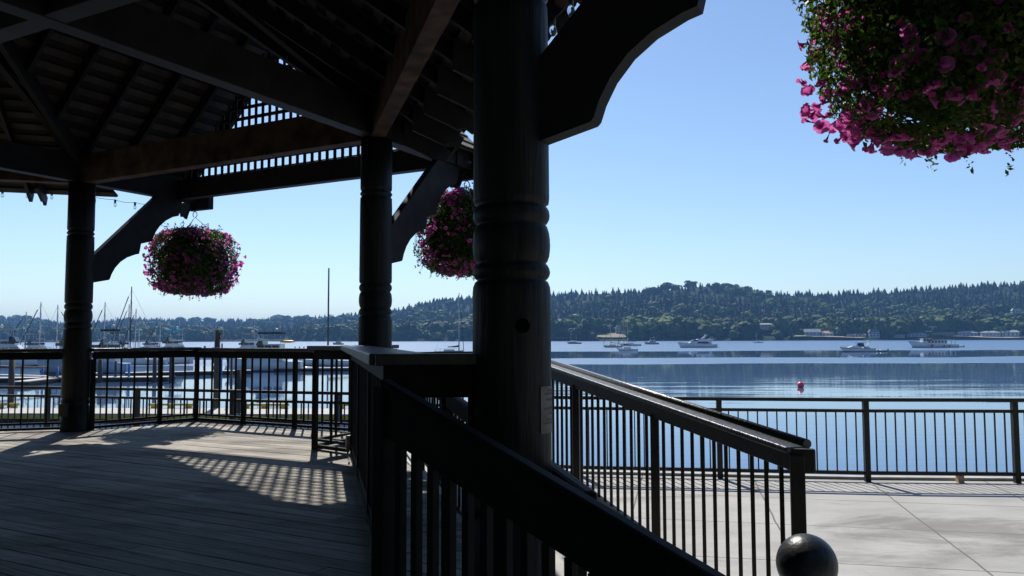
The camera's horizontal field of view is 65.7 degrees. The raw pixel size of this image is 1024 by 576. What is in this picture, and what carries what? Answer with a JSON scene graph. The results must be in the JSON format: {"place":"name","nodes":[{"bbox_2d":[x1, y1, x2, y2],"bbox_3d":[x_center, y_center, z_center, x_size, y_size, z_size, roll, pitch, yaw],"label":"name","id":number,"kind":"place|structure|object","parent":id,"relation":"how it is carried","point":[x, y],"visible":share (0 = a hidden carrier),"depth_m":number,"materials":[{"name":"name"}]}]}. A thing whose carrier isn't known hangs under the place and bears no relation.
{"place":"outdoors","nodes":[
{"label":"outdoors","id":0,"kind":"place"},
{"bbox_2d":[0,340,1023,476],"bbox_3d":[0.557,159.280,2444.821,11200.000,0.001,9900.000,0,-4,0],"label":"water","id":1,"kind":"structure","parent":0,"point":[905,369],"depth_m":72.81,"materials":[{"name":"blue liquid"}]},
{"bbox_2d":[7,360,14,407],"bbox_3d":[-30.120,6.405,47.697,0.353,4.452,0.353,0,-4,0],"label":"dock piling","id":2,"kind":"object","parent":1,"relation":"in","point":[11,376],"depth_m":47.64,"materials":[{"name":"brown wood"}]},
{"bbox_2d":[0,324,44,365],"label":"cabin cruiser","id":3,"kind":"object","parent":1,"relation":"on","point":[12,343],"visible":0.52,"depth_m":133.14,"materials":[{"name":"white plastic"}]},
{"bbox_2d":[11,312,36,347],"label":"sailboat","id":4,"kind":"object","parent":1,"relation":"on","point":[24,329],"visible":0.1,"depth_m":160.96,"materials":[{"name":"metal"}]},
{"bbox_2d":[24,331,46,348],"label":"cabin cruiser","id":5,"kind":"object","parent":1,"relation":"on","point":[30,344],"visible":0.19,"depth_m":159.69,"materials":[{"name":"white plastic"}]},
{"bbox_2d":[20,302,59,347],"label":"sailboat","id":6,"kind":"object","parent":1,"relation":"on","point":[40,317],"visible":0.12,"depth_m":144.00,"materials":[{"name":"metal"}]},
{"bbox_2d":[36,305,63,347],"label":"sailboat","id":7,"kind":"object","parent":1,"relation":"on","point":[57,320],"visible":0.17,"depth_m":151.35,"materials":[{"name":"metal"}]},
{"bbox_2d":[14,372,97,385],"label":"floating dock","id":8,"kind":"object","parent":1,"relation":"on","point":[34,382],"visible":0.29,"depth_m":79.23,"materials":[{"name":"grey concrete"}]},
{"bbox_2d":[37,328,97,373],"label":"cabin cruiser","id":9,"kind":"object","parent":1,"relation":"on","point":[53,364],"visible":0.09,"depth_m":104.58,"materials":[{"name":"white plastic"}]},
{"bbox_2d":[0,376,175,382],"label":"floating dock","id":10,"kind":"object","parent":1,"relation":"on","point":[111,379],"visible":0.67,"depth_m":84.61,"materials":[{"name":"grey concrete"}]},
{"bbox_2d":[0,365,46,376],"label":"gangway","id":11,"kind":"object","parent":10,"relation":"on","point":[21,369],"visible":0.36,"depth_m":82.94,"materials":[{"name":"black metal"}]},
{"bbox_2d":[97,359,102,382],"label":"dock piling","id":12,"kind":"object","parent":1,"relation":"in","point":[100,370],"visible":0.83,"depth_m":83.46,"materials":[{"name":"brown wood"}]},
{"bbox_2d":[92,302,127,358],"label":"sailboat","id":13,"kind":"object","parent":1,"relation":"on","point":[103,321],"visible":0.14,"depth_m":154.51,"materials":[{"name":"metal"}]},
{"bbox_2d":[92,316,131,372],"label":"cabin cruiser","id":14,"kind":"object","parent":1,"relation":"on","point":[104,343],"visible":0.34,"depth_m":106.38,"materials":[{"name":"white plastic"}]},
{"bbox_2d":[114,361,116,376],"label":"dock piling","id":15,"kind":"object","parent":1,"relation":"in","point":[115,368],"visible":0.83,"depth_m":85.54,"materials":[{"name":"brown wood"}]},
{"bbox_2d":[110,331,131,347],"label":"cabin cruiser","id":16,"kind":"object","parent":1,"relation":"on","point":[121,343],"visible":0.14,"depth_m":157.67,"materials":[{"name":"white plastic"}]},
{"bbox_2d":[115,304,146,346],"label":"sailboat","id":17,"kind":"object","parent":1,"relation":"on","point":[128,324],"visible":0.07,"depth_m":172.85,"materials":[{"name":"metal"}]},
{"bbox_2d":[122,309,154,358],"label":"sailboat","id":18,"kind":"object","parent":1,"relation":"on","point":[136,312],"visible":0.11,"depth_m":157.97,"materials":[{"name":"metal"}]},
{"bbox_2d":[111,287,168,364],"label":"sailboat","id":19,"kind":"object","parent":1,"relation":"on","point":[141,361],"visible":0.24,"depth_m":141.00,"materials":[{"name":"white plastic"}]},
{"bbox_2d":[131,316,157,347],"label":"sailboat","id":20,"kind":"object","parent":1,"relation":"on","point":[139,335],"visible":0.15,"depth_m":177.86,"materials":[{"name":"metal"}]},
{"bbox_2d":[140,333,158,347],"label":"cabin cruiser","id":21,"kind":"object","parent":1,"relation":"on","point":[149,344],"visible":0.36,"depth_m":188.79,"materials":[{"name":"white plastic"}]},
{"bbox_2d":[152,358,156,381],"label":"dock piling","id":22,"kind":"object","parent":1,"relation":"in","point":[154,374],"visible":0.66,"depth_m":83.48,"materials":[{"name":"brown wood"}]},
{"bbox_2d":[143,317,167,347],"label":"sailboat","id":23,"kind":"object","parent":1,"relation":"on","point":[159,331],"visible":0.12,"depth_m":172.03,"materials":[{"name":"metal"}]},
{"bbox_2d":[150,320,193,363],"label":"cabin cruiser","id":24,"kind":"object","parent":1,"relation":"on","point":[169,342],"visible":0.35,"depth_m":147.90,"materials":[{"name":"white plastic"}]},
{"bbox_2d":[169,357,174,381],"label":"dock piling","id":25,"kind":"object","parent":1,"relation":"in","point":[170,369],"visible":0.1,"depth_m":83.41,"materials":[{"name":"brown wood"}]},
{"bbox_2d":[125,370,250,375],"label":"floating dock","id":26,"kind":"object","parent":1,"relation":"on","point":[188,373],"visible":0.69,"depth_m":98.83,"materials":[{"name":"grey concrete"}]},
{"bbox_2d":[213,330,223,407],"bbox_3d":[-17.283,5.497,46.750,0.583,6.055,0.346,0,-4,0],"label":"dock piling","id":27,"kind":"object","parent":1,"relation":"in","point":[218,335],"visible":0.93,"depth_m":46.67,"materials":[{"name":"brown wood"}]},
{"bbox_2d":[0,403,461,422],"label":"floating dock","id":28,"kind":"object","parent":1,"relation":"on","point":[127,413],"visible":0.31,"depth_m":43.40,"materials":[{"name":"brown wood"}]},
{"bbox_2d":[229,358,232,403],"bbox_3d":[-16.888,6.382,47.696,0.157,4.406,0.157,0,-4,0],"label":"dock piling","id":29,"kind":"object","parent":1,"relation":"in","point":[231,372],"visible":0.38,"depth_m":47.73,"materials":[{"name":"brown wood"}]},
{"bbox_2d":[236,369,240,412],"bbox_3d":[-14.906,6.367,43.187,0.356,3.852,0.356,0,-4,0],"label":"dock piling","id":30,"kind":"object","parent":1,"relation":"in","point":[238,395],"visible":0.46,"depth_m":43.11,"materials":[{"name":"brown wood"}]},
{"bbox_2d":[238,325,257,347],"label":"cabin cruiser","id":31,"kind":"object","parent":1,"relation":"on","point":[244,343],"visible":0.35,"depth_m":154.44,"materials":[{"name":"white plastic"}]},
{"bbox_2d":[226,328,305,371],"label":"cabin cruiser","id":32,"kind":"object","parent":1,"relation":"on","point":[256,361],"visible":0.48,"depth_m":110.34,"materials":[{"name":"white plastic"}]},
{"bbox_2d":[274,367,348,371],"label":"floating dock","id":33,"kind":"object","parent":1,"relation":"on","point":[308,369],"visible":0.29,"depth_m":109.46,"materials":[{"name":"grey wood"}]},
{"bbox_2d":[298,268,348,365],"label":"sailboat","id":34,"kind":"object","parent":1,"relation":"on","point":[308,362],"visible":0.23,"depth_m":134.21,"materials":[{"name":"metal"}]},
{"bbox_2d":[434,295,463,351],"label":"sailboat","id":35,"kind":"object","parent":1,"relation":"on","point":[450,349],"visible":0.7,"depth_m":231.57,"materials":[{"name":"white plastic"}]},
{"bbox_2d":[603,324,621,347],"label":"sailboat","id":36,"kind":"object","parent":1,"relation":"on","point":[610,345],"visible":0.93,"depth_m":371.09,"materials":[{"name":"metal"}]},
{"bbox_2d":[617,320,637,350],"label":"sailboat","id":37,"kind":"object","parent":1,"relation":"on","point":[625,348],"visible":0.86,"depth_m":269.29,"materials":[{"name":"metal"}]},
{"bbox_2d":[619,322,640,345],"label":"sailboat","id":38,"kind":"object","parent":1,"relation":"on","point":[627,342],"visible":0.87,"depth_m":438.09,"materials":[{"name":"metal"}]},
{"bbox_2d":[645,337,658,343],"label":"cabin cruiser","id":39,"kind":"object","parent":1,"relation":"on","point":[651,341],"visible":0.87,"depth_m":543.90,"materials":[{"name":"white plastic"}]},
{"bbox_2d":[678,335,717,347],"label":"motor yacht","id":40,"kind":"object","parent":1,"relation":"on","point":[702,343],"visible":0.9,"depth_m":354.44,"materials":[{"name":"white plastic"}]},
{"bbox_2d":[797,381,803,387],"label":"mooring buoy","id":41,"kind":"object","parent":1,"relation":"on","point":[800,384],"visible":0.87,"depth_m":70.97,"materials":[{"name":"red plastic"}]},
{"bbox_2d":[840,340,875,351],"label":"express cruiser","id":42,"kind":"object","parent":1,"relation":"on","point":[859,347],"visible":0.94,"depth_m":242.30,"materials":[{"name":"white plastic"}]},
{"bbox_2d":[909,332,958,347],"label":"trawler yacht","id":43,"kind":"object","parent":1,"relation":"on","point":[930,343],"visible":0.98,"depth_m":327.51,"materials":[{"name":"white plastic"}]},
{"bbox_2d":[0,0,1023,322],"label":"sky","id":44,"kind":"structure","parent":0,"point":[701,164],"materials":[{"name":"blue"}]},
{"bbox_2d":[0,280,1023,341],"bbox_3d":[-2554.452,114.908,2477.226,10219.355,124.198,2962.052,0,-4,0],"label":"hills","id":45,"kind":"structure","parent":0,"point":[767,337],"depth_m":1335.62,"materials":[{"name":"green plant"}]},
{"bbox_2d":[320,331,326,339],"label":"broadleaf tree","id":46,"kind":"object","parent":45,"relation":"on","point":[323,335],"visible":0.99,"depth_m":1408.90,"materials":[{"name":"green plant"}]},
{"bbox_2d":[331,326,336,339],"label":"poplar tree","id":47,"kind":"object","parent":45,"relation":"on","point":[333,332],"visible":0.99,"depth_m":1385.52,"materials":[{"name":"green plant"}]},
{"bbox_2d":[407,322,413,338],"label":"conifer tree","id":48,"kind":"object","parent":45,"relation":"on","point":[410,336],"visible":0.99,"depth_m":1293.26,"materials":[{"name":"green plant"}]},
{"bbox_2d":[429,322,435,338],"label":"poplar tree","id":49,"kind":"object","parent":45,"relation":"on","point":[432,328],"visible":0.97,"depth_m":1272.13,"materials":[{"name":"green plant"}]},
{"bbox_2d":[440,324,447,337],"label":"poplar tree","id":50,"kind":"object","parent":45,"relation":"on","point":[444,329],"visible":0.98,"depth_m":1273.62,"materials":[{"name":"green plant"}]},
{"bbox_2d":[568,327,581,338],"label":"broadleaf tree","id":51,"kind":"object","parent":45,"relation":"on","point":[575,332],"visible":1,"depth_m":1139.25,"materials":[{"name":"green plant"}]},
{"bbox_2d":[581,323,588,338],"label":"conifer tree","id":52,"kind":"object","parent":45,"relation":"on","point":[585,334],"visible":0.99,"depth_m":1134.82,"materials":[{"name":"green plant"}]},
{"bbox_2d":[588,332,597,338],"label":"broadleaf tree","id":53,"kind":"object","parent":45,"relation":"on","point":[593,335],"visible":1,"depth_m":1126.64,"materials":[{"name":"green plant"}]},
{"bbox_2d":[615,325,626,332],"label":"house","id":54,"kind":"structure","parent":45,"relation":"on","point":[618,329],"depth_m":1188.26,"materials":[{"name":"grey glass"}]},
{"bbox_2d":[631,323,638,338],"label":"poplar tree","id":55,"kind":"object","parent":45,"relation":"on","point":[634,329],"visible":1,"depth_m":1113.75,"materials":[{"name":"green plant"}]},
{"bbox_2d":[654,330,660,337],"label":"broadleaf tree","id":56,"kind":"object","parent":45,"relation":"on","point":[657,334],"visible":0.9,"depth_m":1125.88,"materials":[{"name":"green plant"}]},
{"bbox_2d":[659,321,666,337],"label":"poplar tree","id":57,"kind":"object","parent":45,"relation":"on","point":[662,329],"visible":1,"depth_m":1129.89,"materials":[{"name":"green plant"}]},
{"bbox_2d":[688,327,698,337],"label":"broadleaf tree","id":58,"kind":"object","parent":45,"relation":"on","point":[694,334],"visible":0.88,"depth_m":1118.25,"materials":[{"name":"green plant"}]},
{"bbox_2d":[726,320,733,334],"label":"poplar tree","id":59,"kind":"object","parent":45,"relation":"on","point":[728,326],"visible":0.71,"depth_m":1124.71,"materials":[{"name":"green plant"}]},
{"bbox_2d":[743,331,751,338],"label":"broadleaf tree","id":60,"kind":"object","parent":45,"relation":"on","point":[747,334],"visible":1,"depth_m":1086.33,"materials":[{"name":"green plant"}]},
{"bbox_2d":[760,323,771,329],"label":"house","id":61,"kind":"structure","parent":45,"relation":"on","point":[765,326],"depth_m":1142.88,"materials":[{"name":"white glass"}]},
{"bbox_2d":[803,328,820,336],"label":"house","id":62,"kind":"structure","parent":45,"relation":"on","point":[811,332],"depth_m":1115.14,"materials":[{"name":"white glass"}]},
{"bbox_2d":[807,324,821,328],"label":"broadleaf tree","id":63,"kind":"object","parent":45,"relation":"on","point":[813,326],"visible":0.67,"depth_m":1131.24,"materials":[{"name":"green plant"}]},
{"bbox_2d":[820,330,833,335],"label":"house","id":64,"kind":"structure","parent":45,"relation":"on","point":[827,333],"depth_m":1112.53,"materials":[{"name":"white glass"}]},
{"bbox_2d":[846,333,866,337],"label":"house","id":65,"kind":"structure","parent":45,"relation":"on","point":[850,335],"depth_m":1090.13,"materials":[{"name":"grey glass"}]},
{"bbox_2d":[853,328,861,332],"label":"broadleaf tree","id":66,"kind":"object","parent":45,"relation":"on","point":[856,330],"visible":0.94,"depth_m":1095.92,"materials":[{"name":"green plant"}]},
{"bbox_2d":[868,329,879,337],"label":"house","id":67,"kind":"structure","parent":45,"relation":"on","point":[875,333],"depth_m":1082.07,"materials":[{"name":"white glass"}]},
{"bbox_2d":[873,319,883,334],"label":"poplar tree","id":68,"kind":"object","parent":45,"relation":"on","point":[878,324],"visible":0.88,"depth_m":1089.44,"materials":[{"name":"green plant"}]},
{"bbox_2d":[880,325,888,337],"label":"poplar tree","id":69,"kind":"object","parent":45,"relation":"on","point":[884,330],"visible":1,"depth_m":1075.36,"materials":[{"name":"green plant"}]},
{"bbox_2d":[893,334,904,337],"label":"house","id":70,"kind":"structure","parent":45,"relation":"on","point":[899,336],"depth_m":1084.52,"materials":[{"name":"grey glass"}]},
{"bbox_2d":[906,333,926,336],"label":"house","id":71,"kind":"structure","parent":45,"relation":"on","point":[916,335],"depth_m":1094.74,"materials":[{"name":"grey glass"}]},
{"bbox_2d":[932,331,955,335],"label":"house","id":72,"kind":"structure","parent":45,"relation":"on","point":[947,332],"depth_m":1109.24,"materials":[{"name":"grey glass"}]},
{"bbox_2d":[956,330,978,336],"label":"house","id":73,"kind":"structure","parent":45,"relation":"on","point":[967,333],"depth_m":1092.35,"materials":[{"name":"white glass"}]},
{"bbox_2d":[975,318,983,334],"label":"poplar tree","id":74,"kind":"object","parent":45,"relation":"on","point":[979,326],"visible":0.97,"depth_m":1094.37,"materials":[{"name":"green plant"}]},
{"bbox_2d":[979,331,1000,336],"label":"house","id":75,"kind":"structure","parent":45,"relation":"on","point":[991,334],"depth_m":1076.20,"materials":[{"name":"white glass"}]},
{"bbox_2d":[993,326,1007,331],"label":"broadleaf tree","id":76,"kind":"object","parent":45,"relation":"on","point":[1000,328],"visible":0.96,"depth_m":1081.56,"materials":[{"name":"green plant"}]},
{"bbox_2d":[1001,330,1018,336],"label":"house","id":77,"kind":"structure","parent":45,"relation":"on","point":[1010,333],"depth_m":1074.12,"materials":[{"name":"white glass"}]},
{"bbox_2d":[1010,308,1021,315],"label":"house","id":78,"kind":"structure","parent":45,"relation":"on","point":[1016,310],"depth_m":1239.80,"materials":[{"name":"white glass"}]},
{"bbox_2d":[597,333,625,336],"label":"lawn","id":79,"kind":"structure","parent":0,"point":[613,335],"depth_m":1158.03,"materials":[{"name":"green plant"}]},
{"bbox_2d":[583,474,1023,575],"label":"promenade","id":80,"kind":"structure","parent":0,"point":[914,528],"depth_m":8.04,"materials":[{"name":"concrete"}]},
{"bbox_2d":[0,0,705,575],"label":"gazebo","id":81,"kind":"object","parent":80,"relation":"on","point":[106,98],"visible":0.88,"depth_m":6.74,"materials":[{"name":"paint"}]},
{"bbox_2d":[0,348,62,430],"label":"deck railing","id":82,"kind":"object","parent":81,"relation":"on","point":[33,354],"visible":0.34,"depth_m":10.40,"materials":[{"name":"metal"}]},
{"bbox_2d":[1,192,139,208],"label":"string lights","id":83,"kind":"object","parent":81,"relation":"hanging from","point":[51,197],"visible":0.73,"depth_m":11.49,"materials":[{"name":"plastic"}]},
{"bbox_2d":[89,347,201,429],"bbox_3d":[-5.123,1.383,11.148,0.140,1.085,1.520,-3,-5,40],"label":"deck railing","id":84,"kind":"object","parent":81,"relation":"on","point":[160,354],"visible":0.94,"depth_m":11.10,"materials":[{"name":"metal"}]},
{"bbox_2d":[142,211,246,300],"bbox_3d":[-4.934,-0.526,12.332,1.436,1.476,1.379,3,-5,-44],"label":"hanging flower basket","id":85,"kind":"object","parent":81,"relation":"hanging from","point":[195,260],"visible":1,"depth_m":11.95,"materials":[{"name":"pink plant"}]},
{"bbox_2d":[193,348,350,431],"bbox_3d":[-3.077,1.359,10.812,3.678,1.075,0.140,-2,-4,29],"label":"deck railing","id":86,"kind":"object","parent":81,"relation":"on","point":[286,354],"visible":0.64,"depth_m":11.02,"materials":[{"name":"metal"}]},
{"bbox_2d":[307,346,349,451],"bbox_3d":[-1.938,1.175,8.515,0.633,1.105,0.200,-3,-5,40],"label":"deck railing","id":87,"kind":"object","parent":81,"relation":"on","point":[331,353],"visible":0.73,"depth_m":8.50,"materials":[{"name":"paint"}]},
{"bbox_2d":[311,345,398,448],"bbox_3d":[-1.831,1.235,9.311,0.180,1.125,1.450,-2,-4,28],"label":"deck railing","id":88,"kind":"object","parent":81,"relation":"on","point":[315,389],"visible":0.38,"depth_m":8.70,"materials":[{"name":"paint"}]},
{"bbox_2d":[341,345,420,575],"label":"deck railing","id":89,"kind":"object","parent":81,"relation":"on","point":[366,374],"visible":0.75,"depth_m":5.78,"materials":[{"name":"paint"}]},
{"bbox_2d":[375,353,475,575],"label":"deck railing","id":90,"kind":"object","parent":81,"relation":"on","point":[443,376],"visible":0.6,"depth_m":3.44,"materials":[{"name":"paint"}]},
{"bbox_2d":[413,180,476,280],"bbox_3d":[-0.575,-0.742,10.025,1.366,1.368,1.466,0,-4,0],"label":"hanging flower basket","id":91,"kind":"object","parent":81,"relation":"hanging from","point":[448,233],"visible":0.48,"depth_m":9.55,"materials":[{"name":"pink plant"}]},
{"bbox_2d":[548,0,574,36],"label":"string lights","id":92,"kind":"object","parent":81,"relation":"hanging from","point":[552,23],"visible":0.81,"depth_m":4.48,"materials":[{"name":"glass"}]},
{"bbox_2d":[791,0,1023,175],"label":"hanging flower basket","id":93,"kind":"object","parent":81,"relation":"hanging from","point":[946,73],"visible":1,"depth_m":2.62,"materials":[{"name":"pink plant"}]},
{"bbox_2d":[407,452,588,575],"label":"concrete ramp","id":94,"kind":"structure","parent":80,"relation":"on","point":[559,563],"depth_m":4.92,"materials":[{"name":"grey concrete"}]},
{"bbox_2d":[421,351,472,404],"bbox_3d":[-0.650,1.181,8.768,1.134,0.955,0.100,1,-4,-18],"label":"landing railing","id":95,"kind":"object","parent":94,"relation":"on","point":[450,352],"visible":0.01,"depth_m":8.76,"materials":[{"name":"brown metal"}]},
{"bbox_2d":[423,397,596,575],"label":"ramp handrail","id":96,"kind":"object","parent":94,"relation":"on","point":[456,407],"visible":0.11,"depth_m":5.34,"materials":[{"name":"metal"}]},
{"bbox_2d":[551,359,815,575],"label":"ramp railing","id":97,"kind":"object","parent":94,"relation":"on","point":[795,455],"visible":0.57,"depth_m":4.74,"materials":[{"name":"brown metal"}]},
{"bbox_2d":[0,386,1023,482],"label":"promenade railing","id":98,"kind":"object","parent":80,"relation":"on","point":[1016,473],"visible":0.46,"depth_m":10.39,"materials":[{"name":"brown metal"}]},
{"bbox_2d":[371,379,725,575],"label":"stair railing","id":99,"kind":"object","parent":80,"relation":"on","point":[575,527],"visible":1,"depth_m":2.77,"materials":[{"name":"paint"}]},
{"bbox_2d":[565,469,1023,480],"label":"promenade kerb","id":100,"kind":"structure","parent":80,"relation":"on","point":[897,477],"depth_m":10.47,"materials":[{"name":"concrete"}]},
{"bbox_2d":[776,533,837,575],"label":"ball bollard","id":101,"kind":"object","parent":80,"relation":"on","point":[803,554],"visible":1,"depth_m":3.06,"materials":[{"name":"metal"}]},
{"bbox_2d":[955,476,964,482],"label":"support block","id":102,"kind":"structure","parent":80,"relation":"on","point":[959,479],"depth_m":10.17,"materials":[{"name":"beige concrete"}]},
{"bbox_2d":[812,336,864,337],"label":"beach","id":103,"kind":"structure","parent":0,"point":[837,336],"depth_m":1098.21,"materials":[{"name":"beige sand"}]},
{"bbox_2d":[942,335,1023,337],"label":"beach","id":104,"kind":"structure","parent":0,"point":[984,336],"depth_m":1075.42,"materials":[{"name":"beige sand"}]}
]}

